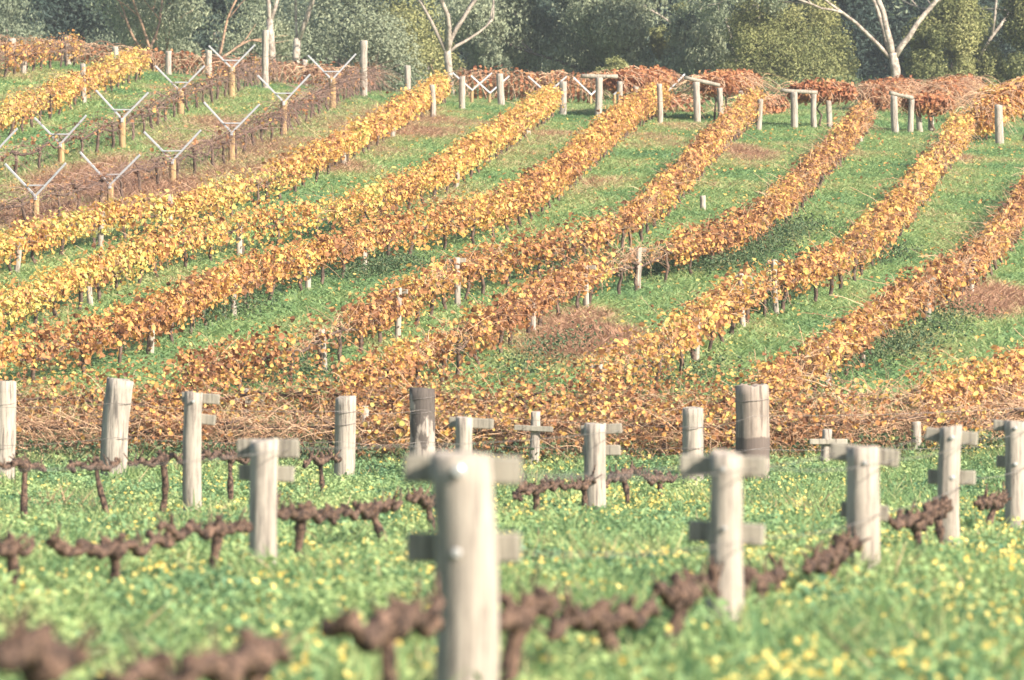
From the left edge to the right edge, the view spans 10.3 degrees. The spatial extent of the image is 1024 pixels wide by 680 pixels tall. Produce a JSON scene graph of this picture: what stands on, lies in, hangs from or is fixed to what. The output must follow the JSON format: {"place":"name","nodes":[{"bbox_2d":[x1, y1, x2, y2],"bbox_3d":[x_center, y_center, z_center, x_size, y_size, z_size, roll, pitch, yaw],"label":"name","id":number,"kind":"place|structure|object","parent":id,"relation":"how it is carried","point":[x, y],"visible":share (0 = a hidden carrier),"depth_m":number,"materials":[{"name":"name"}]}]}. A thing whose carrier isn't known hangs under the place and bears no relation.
{"place":"outdoors","nodes":[
{"label":"outdoors","id":0,"kind":"place"},
{"bbox_2d":[0,435,1023,679],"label":"foreground grass","id":1,"kind":"structure","parent":0,"point":[756,631],"depth_m":34.27,"materials":[{"name":"green plant"}]},
{"bbox_2d":[0,56,1023,671],"bbox_3d":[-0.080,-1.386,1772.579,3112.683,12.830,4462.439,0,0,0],"label":"ground","id":2,"kind":"structure","parent":0,"point":[430,250],"depth_m":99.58,"materials":[{"name":"plant"}]},
{"bbox_2d":[0,380,15,483],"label":"log post","id":3,"kind":"object","parent":2,"relation":"on","point":[7,415],"visible":0.84,"depth_m":68.44,"materials":[{"name":"grey wood"}]},
{"bbox_2d":[0,529,34,596],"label":"grapevine","id":4,"kind":"object","parent":2,"relation":"on","point":[12,549],"visible":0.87,"depth_m":32.31,"materials":[{"name":"brown plant"}]},
{"bbox_2d":[0,452,46,519],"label":"grapevine","id":5,"kind":"object","parent":2,"relation":"on","point":[20,463],"visible":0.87,"depth_m":52.93,"materials":[{"name":"brown plant"}]},
{"bbox_2d":[0,0,52,59],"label":"gum tree","id":6,"kind":"object","parent":2,"relation":"on","point":[7,22],"visible":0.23,"depth_m":215.78,"materials":[{"name":"green plant"}]},
{"bbox_2d":[5,0,76,62],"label":"dark tree","id":7,"kind":"object","parent":2,"relation":"on","point":[43,15],"visible":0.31,"depth_m":231.71,"materials":[{"name":"green plant"}]},
{"bbox_2d":[0,29,99,79],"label":"vine row","id":8,"kind":"object","parent":2,"relation":"on","point":[33,52],"visible":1,"depth_m":147.73,"materials":[{"name":"orange plant"}]},
{"bbox_2d":[0,602,107,679],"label":"grapevine","id":9,"kind":"object","parent":2,"relation":"on","point":[41,651],"visible":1,"depth_m":14.62,"materials":[{"name":"brown plant"}]},
{"bbox_2d":[9,0,127,61],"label":"dark tree","id":10,"kind":"object","parent":2,"relation":"on","point":[89,16],"visible":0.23,"depth_m":234.47,"materials":[{"name":"green plant"}]},
{"bbox_2d":[0,34,147,68],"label":"vine canopy","id":11,"kind":"object","parent":2,"relation":"on","point":[91,50],"visible":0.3,"depth_m":169.02,"materials":[{"name":"orange plant"}]},
{"bbox_2d":[0,44,158,137],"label":"vine row","id":12,"kind":"object","parent":2,"relation":"on","point":[68,89],"visible":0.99,"depth_m":133.56,"materials":[{"name":"yellow plant"}]},
{"bbox_2d":[66,453,120,513],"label":"grapevine","id":13,"kind":"object","parent":2,"relation":"on","point":[96,462],"visible":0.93,"depth_m":54.93,"materials":[{"name":"brown plant"}]},
{"bbox_2d":[1,1,205,74],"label":"gum tree","id":14,"kind":"object","parent":2,"relation":"on","point":[189,46],"visible":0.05,"depth_m":212.54,"materials":[{"name":"green plant"}]},
{"bbox_2d":[44,522,175,585],"bbox_3d":[-2.380,1.369,34.326,0.183,0.614,2.672,0,0,13],"label":"grapevine","id":15,"kind":"object","parent":2,"relation":"on","point":[115,550],"visible":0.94,"depth_m":34.17,"materials":[{"name":"brown plant"}]},
{"bbox_2d":[100,377,133,476],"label":"log post","id":16,"kind":"object","parent":2,"relation":"on","point":[115,419],"visible":0.75,"depth_m":70.25,"materials":[{"name":"grey wood"}]},
{"bbox_2d":[123,449,182,512],"bbox_3d":[-3.532,1.511,56.787,0.232,0.873,1.825,0,0,15],"label":"grapevine","id":17,"kind":"object","parent":2,"relation":"on","point":[163,457],"visible":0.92,"depth_m":56.97,"materials":[{"name":"brown plant"}]},
{"bbox_2d":[0,45,307,179],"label":"vine row","id":18,"kind":"object","parent":2,"relation":"on","point":[248,71],"visible":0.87,"depth_m":131.65,"materials":[{"name":"brown plant"}]},
{"bbox_2d":[99,0,213,73],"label":"gum tree","id":19,"kind":"object","parent":2,"relation":"on","point":[180,19],"visible":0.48,"depth_m":208.57,"materials":[{"name":"green plant"}]},
{"bbox_2d":[91,622,291,679],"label":"grapevine","id":20,"kind":"object","parent":2,"relation":"on","point":[252,656],"visible":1,"depth_m":16.74,"materials":[{"name":"brown plant"}]},
{"bbox_2d":[85,0,313,76],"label":"gum tree","id":21,"kind":"object","parent":2,"relation":"on","point":[286,38],"visible":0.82,"depth_m":205.37,"materials":[{"name":"green plant"}]},
{"bbox_2d":[181,391,219,510],"bbox_3d":[-3.126,1.261,57.027,0.391,1.506,0.276,0,0,0],"label":"crossbar post","id":22,"kind":"object","parent":2,"relation":"on","point":[195,419],"visible":0.76,"depth_m":56.93,"materials":[{"name":"grey wood"}]},
{"bbox_2d":[0,54,407,228],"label":"vine row","id":23,"kind":"object","parent":2,"relation":"on","point":[346,82],"visible":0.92,"depth_m":123.28,"materials":[{"name":"brown plant"}]},
{"bbox_2d":[156,507,252,570],"bbox_3d":[-1.933,1.389,36.486,0.198,0.655,2.410,0,0,9],"label":"grapevine","id":24,"kind":"object","parent":2,"relation":"on","point":[218,530],"visible":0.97,"depth_m":36.57,"materials":[{"name":"brown plant"}]},
{"bbox_2d":[201,445,249,504],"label":"grapevine","id":25,"kind":"object","parent":2,"relation":"on","point":[208,454],"visible":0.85,"depth_m":59.91,"materials":[{"name":"brown plant"}]},
{"bbox_2d":[0,65,458,274],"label":"vine row","id":26,"kind":"object","parent":2,"relation":"on","point":[408,106],"visible":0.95,"depth_m":111.80,"materials":[{"name":"yellow plant"}]},
{"bbox_2d":[168,0,314,74],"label":"dark tree","id":27,"kind":"object","parent":2,"relation":"on","point":[201,37],"visible":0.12,"depth_m":228.56,"materials":[{"name":"green plant"}]},
{"bbox_2d":[237,438,298,568],"bbox_3d":[-1.635,1.224,38.032,0.418,1.145,0.264,0,0,0],"label":"crossbar post","id":28,"kind":"object","parent":2,"relation":"on","point":[263,474],"visible":0.71,"depth_m":37.94,"materials":[{"name":"grey wood"}]},
{"bbox_2d":[136,48,400,88],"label":"vine canopy","id":29,"kind":"object","parent":2,"relation":"on","point":[192,62],"visible":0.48,"depth_m":165.82,"materials":[{"name":"brown plant"}]},
{"bbox_2d":[0,80,564,338],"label":"vine row","id":30,"kind":"object","parent":2,"relation":"on","point":[474,150],"visible":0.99,"depth_m":105.44,"materials":[{"name":"yellow plant"}]},
{"bbox_2d":[220,0,349,84],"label":"bushy tree","id":31,"kind":"object","parent":2,"relation":"on","point":[332,55],"visible":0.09,"depth_m":215.32,"materials":[{"name":"green plant"}]},
{"bbox_2d":[292,0,314,82],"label":"gum tree","id":32,"kind":"object","parent":2,"relation":"on","point":[297,40],"visible":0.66,"depth_m":199.90,"materials":[{"name":"white plant"}]},
{"bbox_2d":[277,490,346,558],"bbox_3d":[-1.438,1.389,39.802,0.212,0.737,3.102,0,0,6],"label":"grapevine","id":33,"kind":"object","parent":2,"relation":"on","point":[301,514],"visible":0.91,"depth_m":39.48,"materials":[{"name":"brown plant"}]},
{"bbox_2d":[302,447,341,493],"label":"grapevine","id":34,"kind":"object","parent":2,"relation":"on","point":[321,460],"visible":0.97,"depth_m":64.09,"materials":[{"name":"brown plant"}]},
{"bbox_2d":[243,0,429,79],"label":"dark tree","id":35,"kind":"object","parent":2,"relation":"on","point":[374,6],"visible":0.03,"depth_m":239.03,"materials":[{"name":"green plant"}]},
{"bbox_2d":[252,0,430,84],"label":"bushy tree","id":36,"kind":"object","parent":2,"relation":"on","point":[382,44],"visible":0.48,"depth_m":213.12,"materials":[{"name":"green plant"}]},
{"bbox_2d":[0,76,683,384],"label":"vine row","id":37,"kind":"object","parent":2,"relation":"on","point":[605,131],"visible":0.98,"depth_m":99.78,"materials":[{"name":"orange plant"}]},
{"bbox_2d":[334,395,356,476],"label":"log post","id":38,"kind":"object","parent":2,"relation":"on","point":[345,426],"visible":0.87,"depth_m":69.59,"materials":[{"name":"grey wood"}]},
{"bbox_2d":[339,485,402,543],"bbox_3d":[-1.033,1.481,43.758,0.223,0.682,3.448,0,0,5],"label":"grapevine","id":39,"kind":"object","parent":2,"relation":"on","point":[373,510],"visible":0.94,"depth_m":43.50,"materials":[{"name":"brown plant"}]},
{"bbox_2d":[319,564,444,679],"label":"grapevine","id":40,"kind":"object","parent":2,"relation":"on","point":[384,629],"visible":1,"depth_m":18.99,"materials":[{"name":"brown plant"}]},
{"bbox_2d":[371,60,422,91],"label":"shrub","id":41,"kind":"object","parent":2,"relation":"on","point":[396,68],"visible":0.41,"depth_m":173.49,"materials":[{"name":"green plant"}]},
{"bbox_2d":[340,0,473,94],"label":"bushy tree","id":42,"kind":"object","parent":2,"relation":"on","point":[437,55],"visible":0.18,"depth_m":216.29,"materials":[{"name":"green plant"}]},
{"bbox_2d":[405,485,434,531],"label":"grapevine","id":43,"kind":"object","parent":2,"relation":"on","point":[425,501],"visible":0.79,"depth_m":46.97,"materials":[{"name":"brown plant"}]},
{"bbox_2d":[408,387,435,453],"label":"log post","id":44,"kind":"object","parent":2,"relation":"on","point":[422,425],"visible":0.68,"depth_m":69.56,"materials":[{"name":"grey wood"}]},
{"bbox_2d":[418,0,493,95],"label":"dead tree","id":45,"kind":"object","parent":2,"relation":"on","point":[447,48],"visible":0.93,"depth_m":197.86,"materials":[{"name":"white wood"}]},
{"bbox_2d":[404,450,521,679],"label":"crossbar post","id":46,"kind":"object","parent":2,"relation":"on","point":[466,547],"visible":0.98,"depth_m":20.42,"materials":[{"name":"grey wood"}]},
{"bbox_2d":[163,84,778,391],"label":"vine row","id":47,"kind":"object","parent":2,"relation":"on","point":[710,142],"visible":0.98,"depth_m":98.11,"materials":[{"name":"orange plant"}]},
{"bbox_2d":[449,416,493,451],"bbox_3d":[-0.394,1.365,55.034,0.438,1.264,0.245,0,0,0],"label":"crossbar post","id":48,"kind":"object","parent":2,"relation":"on","point":[464,426],"visible":0.34,"depth_m":54.95,"materials":[{"name":"grey wood"}]},
{"bbox_2d":[466,19,518,98],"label":"bushy tree","id":49,"kind":"object","parent":2,"relation":"on","point":[485,53],"visible":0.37,"depth_m":202.77,"materials":[{"name":"green plant"}]},
{"bbox_2d":[2,34,1007,102],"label":"undergrowth","id":50,"kind":"object","parent":2,"relation":"on","point":[492,94],"visible":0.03,"depth_m":176.02,"materials":[{"name":"orange plant"}]},
{"bbox_2d":[431,0,582,97],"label":"gum tree","id":51,"kind":"object","parent":2,"relation":"on","point":[549,25],"visible":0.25,"depth_m":207.51,"materials":[{"name":"green plant"}]},
{"bbox_2d":[4,0,1014,100],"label":"distant wood","id":52,"kind":"object","parent":2,"relation":"on","point":[670,3],"visible":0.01,"depth_m":268.20,"materials":[{"name":"green plant"}]},
{"bbox_2d":[0,346,1023,464],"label":"vine row","id":53,"kind":"object","parent":2,"relation":"on","point":[850,420],"visible":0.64,"depth_m":73.64,"materials":[{"name":"orange plant"}]},
{"bbox_2d":[0,327,1023,433],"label":"vine row","id":54,"kind":"object","parent":2,"relation":"on","point":[1016,383],"visible":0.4,"depth_m":77.65,"materials":[{"name":"orange plant"}]},
{"bbox_2d":[0,435,1023,679],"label":"yellow flowers","id":55,"kind":"object","parent":2,"relation":"on","point":[812,651],"visible":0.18,"depth_m":33.80,"materials":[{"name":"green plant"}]},
{"bbox_2d":[0,68,1023,453],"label":"fallen leaves","id":56,"kind":"object","parent":2,"relation":"on","point":[546,218],"visible":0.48,"depth_m":114.33,"materials":[{"name":"orange plant"}]},
{"bbox_2d":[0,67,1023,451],"bbox_3d":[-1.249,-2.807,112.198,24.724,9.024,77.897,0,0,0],"label":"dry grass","id":57,"kind":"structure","parent":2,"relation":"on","point":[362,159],"depth_m":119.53,"materials":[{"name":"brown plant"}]},
{"bbox_2d":[15,208,1021,468],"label":"weeds","id":58,"kind":"object","parent":2,"relation":"on","point":[383,266],"visible":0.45,"depth_m":87.81,"materials":[{"name":"plant"}]},
{"bbox_2d":[499,563,561,679],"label":"grapevine","id":59,"kind":"object","parent":2,"relation":"on","point":[516,623],"visible":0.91,"depth_m":21.62,"materials":[{"name":"brown plant"}]},
{"bbox_2d":[514,411,552,465],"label":"wooden post","id":60,"kind":"object","parent":2,"relation":"on","point":[535,428],"visible":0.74,"depth_m":72.49,"materials":[{"name":"grey wood"}]},
{"bbox_2d":[445,64,627,102],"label":"vine canopy","id":61,"kind":"object","parent":2,"relation":"on","point":[537,78],"visible":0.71,"depth_m":165.80,"materials":[{"name":"brown plant"}]},
{"bbox_2d":[512,472,573,513],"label":"grapevine","id":62,"kind":"object","parent":2,"relation":"on","point":[534,490],"visible":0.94,"depth_m":54.14,"materials":[{"name":"brown plant"}]},
{"bbox_2d":[448,0,668,98],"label":"gum tree","id":63,"kind":"object","parent":2,"relation":"on","point":[581,21],"visible":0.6,"depth_m":204.87,"materials":[{"name":"green plant"}]},
{"bbox_2d":[534,581,660,667],"bbox_3d":[0.387,1.278,23.900,0.231,0.598,3.003,0,0,11],"label":"grapevine","id":64,"kind":"object","parent":2,"relation":"on","point":[602,620],"visible":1,"depth_m":23.71,"materials":[{"name":"brown plant"}]},
{"bbox_2d":[580,423,621,509],"bbox_3d":[0.913,1.431,58.029,0.430,1.177,0.305,0,0,0],"label":"crossbar post","id":65,"kind":"object","parent":2,"relation":"on","point":[596,449],"visible":0.69,"depth_m":57.91,"materials":[{"name":"grey wood"}]},
{"bbox_2d":[325,98,885,402],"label":"vine row","id":66,"kind":"object","parent":2,"relation":"on","point":[803,180],"visible":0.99,"depth_m":96.83,"materials":[{"name":"orange plant"}]},
{"bbox_2d":[581,74,638,116],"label":"overhead frame","id":67,"kind":"object","parent":2,"relation":"on","point":[599,91],"visible":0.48,"depth_m":151.50,"materials":[{"name":"grey wood"}]},
{"bbox_2d":[606,460,643,503],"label":"grapevine","id":68,"kind":"object","parent":2,"relation":"on","point":[625,485],"visible":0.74,"depth_m":59.96,"materials":[{"name":"brown plant"}]},
{"bbox_2d":[567,65,690,93],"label":"vine canopy","id":69,"kind":"object","parent":2,"relation":"on","point":[641,76],"visible":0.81,"depth_m":154.01,"materials":[{"name":"orange plant"}]},
{"bbox_2d":[584,0,730,94],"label":"gum tree","id":70,"kind":"object","parent":2,"relation":"on","point":[697,47],"visible":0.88,"depth_m":202.27,"materials":[{"name":"grey plant"}]},
{"bbox_2d":[646,1,700,96],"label":"bushy tree","id":71,"kind":"object","parent":2,"relation":"on","point":[657,43],"visible":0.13,"depth_m":205.80,"materials":[{"name":"green plant"}]},
{"bbox_2d":[650,556,724,649],"bbox_3d":[0.798,1.314,26.630,0.258,0.576,2.644,0,0,7],"label":"grapevine","id":72,"kind":"object","parent":2,"relation":"on","point":[679,596],"visible":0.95,"depth_m":26.06,"materials":[{"name":"brown plant"}]},
{"bbox_2d":[682,406,703,488],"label":"log post","id":73,"kind":"object","parent":2,"relation":"on","point":[692,433],"visible":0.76,"depth_m":67.25,"materials":[{"name":"grey wood"}]},
{"bbox_2d":[684,76,743,121],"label":"overhead frame","id":74,"kind":"object","parent":2,"relation":"on","point":[696,100],"visible":0.55,"depth_m":151.49,"materials":[{"name":"grey wood"}]},
{"bbox_2d":[679,448,766,632],"bbox_3d":[1.032,1.104,28.016,0.435,1.139,0.237,0,0,7],"label":"crossbar post","id":75,"kind":"object","parent":2,"relation":"on","point":[724,524],"visible":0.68,"depth_m":27.95,"materials":[{"name":"grey wood"}]},
{"bbox_2d":[521,467,1023,555],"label":"trellis wire","id":76,"kind":"object","parent":75,"relation":"attached to","point":[736,542],"visible":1,"depth_m":26.52,"materials":[{"name":"grey metal"}]},
{"bbox_2d":[522,431,1023,478],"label":"trellis wire","id":77,"kind":"object","parent":75,"relation":"attached to","point":[731,471],"visible":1,"depth_m":26.15,"materials":[{"name":"grey metal"}]},
{"bbox_2d":[669,68,792,120],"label":"vine canopy","id":78,"kind":"object","parent":2,"relation":"on","point":[730,81],"visible":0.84,"depth_m":153.97,"materials":[{"name":"brown plant"}]},
{"bbox_2d":[734,383,769,480],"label":"log post","id":79,"kind":"object","parent":2,"relation":"on","point":[753,430],"visible":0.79,"depth_m":68.39,"materials":[{"name":"grey wood"}]},
{"bbox_2d":[743,552,790,610],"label":"grapevine","id":80,"kind":"object","parent":2,"relation":"on","point":[777,575],"visible":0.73,"depth_m":29.86,"materials":[{"name":"brown plant"}]},
{"bbox_2d":[702,0,862,100],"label":"bushy tree","id":81,"kind":"object","parent":2,"relation":"on","point":[760,44],"visible":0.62,"depth_m":196.35,"materials":[{"name":"green plant"}]},
{"bbox_2d":[577,101,992,415],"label":"vine row","id":82,"kind":"object","parent":2,"relation":"on","point":[897,210],"visible":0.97,"depth_m":95.89,"materials":[{"name":"orange plant"}]},
{"bbox_2d":[668,0,940,78],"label":"gum tree","id":83,"kind":"object","parent":2,"relation":"on","point":[891,53],"visible":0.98,"depth_m":195.94,"materials":[{"name":"white plant"}]},
{"bbox_2d":[780,88,832,127],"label":"overhead frame","id":84,"kind":"object","parent":2,"relation":"on","point":[794,106],"visible":0.87,"depth_m":151.65,"materials":[{"name":"grey wood"}]},
{"bbox_2d":[762,74,901,125],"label":"vine canopy","id":85,"kind":"object","parent":2,"relation":"on","point":[832,91],"visible":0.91,"depth_m":153.41,"materials":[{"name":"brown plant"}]},
{"bbox_2d":[764,0,906,97],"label":"dark tree","id":86,"kind":"object","parent":2,"relation":"on","point":[865,15],"visible":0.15,"depth_m":236.98,"materials":[{"name":"green plant"}]},
{"bbox_2d":[800,525,870,584],"bbox_3d":[1.914,1.402,34.163,0.224,0.550,3.492,0,0,10],"label":"grapevine","id":87,"kind":"object","parent":2,"relation":"on","point":[823,560],"visible":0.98,"depth_m":33.85,"materials":[{"name":"brown plant"}]},
{"bbox_2d":[828,442,899,574],"bbox_3d":[2.220,1.208,36.018,0.454,1.120,0.281,0,0,9],"label":"crossbar post","id":88,"kind":"object","parent":2,"relation":"on","point":[861,502],"visible":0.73,"depth_m":35.92,"materials":[{"name":"grey wood"}]},
{"bbox_2d":[716,167,1023,408],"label":"vine row","id":89,"kind":"object","parent":2,"relation":"on","point":[1004,227],"visible":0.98,"depth_m":91.09,"materials":[{"name":"orange plant"}]},
{"bbox_2d":[818,74,963,112],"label":"vine canopy","id":90,"kind":"object","parent":2,"relation":"on","point":[900,84],"visible":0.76,"depth_m":165.93,"materials":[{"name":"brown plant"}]},
{"bbox_2d":[816,0,999,82],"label":"dark tree","id":91,"kind":"object","parent":2,"relation":"on","point":[904,17],"visible":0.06,"depth_m":241.88,"materials":[{"name":"green plant"}]},
{"bbox_2d":[889,91,933,132],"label":"overhead frame","id":92,"kind":"object","parent":2,"relation":"on","point":[894,113],"visible":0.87,"depth_m":151.67,"materials":[{"name":"grey wood"}]},
{"bbox_2d":[887,498,946,555],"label":"grapevine","id":93,"kind":"object","parent":2,"relation":"on","point":[916,523],"visible":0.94,"depth_m":41.00,"materials":[{"name":"brown plant"}]},
{"bbox_2d":[876,89,973,131],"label":"vine canopy","id":94,"kind":"object","parent":2,"relation":"on","point":[930,103],"visible":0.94,"depth_m":153.04,"materials":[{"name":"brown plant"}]},
{"bbox_2d":[921,487,960,553],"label":"grapevine","id":95,"kind":"object","parent":2,"relation":"on","point":[940,516],"visible":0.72,"depth_m":43.34,"materials":[{"name":"brown plant"}]},
{"bbox_2d":[925,425,978,546],"bbox_3d":[3.467,1.283,45.018,0.425,1.231,0.247,0,0,11],"label":"crossbar post","id":96,"kind":"object","parent":2,"relation":"on","point":[947,475],"visible":0.66,"depth_m":44.92,"materials":[{"name":"grey wood"}]},
{"bbox_2d":[900,0,1004,86],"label":"bushy tree","id":97,"kind":"object","parent":2,"relation":"on","point":[954,25],"visible":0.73,"depth_m":205.36,"materials":[{"name":"green plant"}]},
{"bbox_2d":[914,72,998,107],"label":"vine canopy","id":98,"kind":"object","parent":2,"relation":"on","point":[962,85],"visible":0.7,"depth_m":169.56,"materials":[{"name":"orange plant"}]},
{"bbox_2d":[900,315,1023,426],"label":"vine row","id":99,"kind":"object","parent":2,"relation":"on","point":[1014,354],"visible":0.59,"depth_m":78.21,"materials":[{"name":"orange plant"}]},
{"bbox_2d":[900,0,1023,79],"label":"dark tree","id":100,"kind":"object","parent":2,"relation":"on","point":[1006,50],"visible":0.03,"depth_m":234.82,"materials":[{"name":"green plant"}]},
{"bbox_2d":[930,76,1023,140],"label":"vine canopy","id":101,"kind":"object","parent":2,"relation":"on","point":[1010,99],"visible":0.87,"depth_m":148.12,"materials":[{"name":"orange plant"}]},
{"bbox_2d":[973,481,1011,528],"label":"grapevine","id":102,"kind":"object","parent":2,"relation":"on","point":[993,502],"visible":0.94,"depth_m":49.50,"materials":[{"name":"brown plant"}]},
{"bbox_2d":[993,419,1023,527],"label":"crossbar post","id":103,"kind":"object","parent":2,"relation":"on","point":[1011,460],"visible":0.8,"depth_m":51.92,"materials":[{"name":"grey wood"}]},
{"bbox_2d":[994,0,1023,82],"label":"bushy tree","id":104,"kind":"object","parent":2,"relation":"on","point":[1013,26],"visible":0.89,"depth_m":205.30,"materials":[{"name":"green plant"}]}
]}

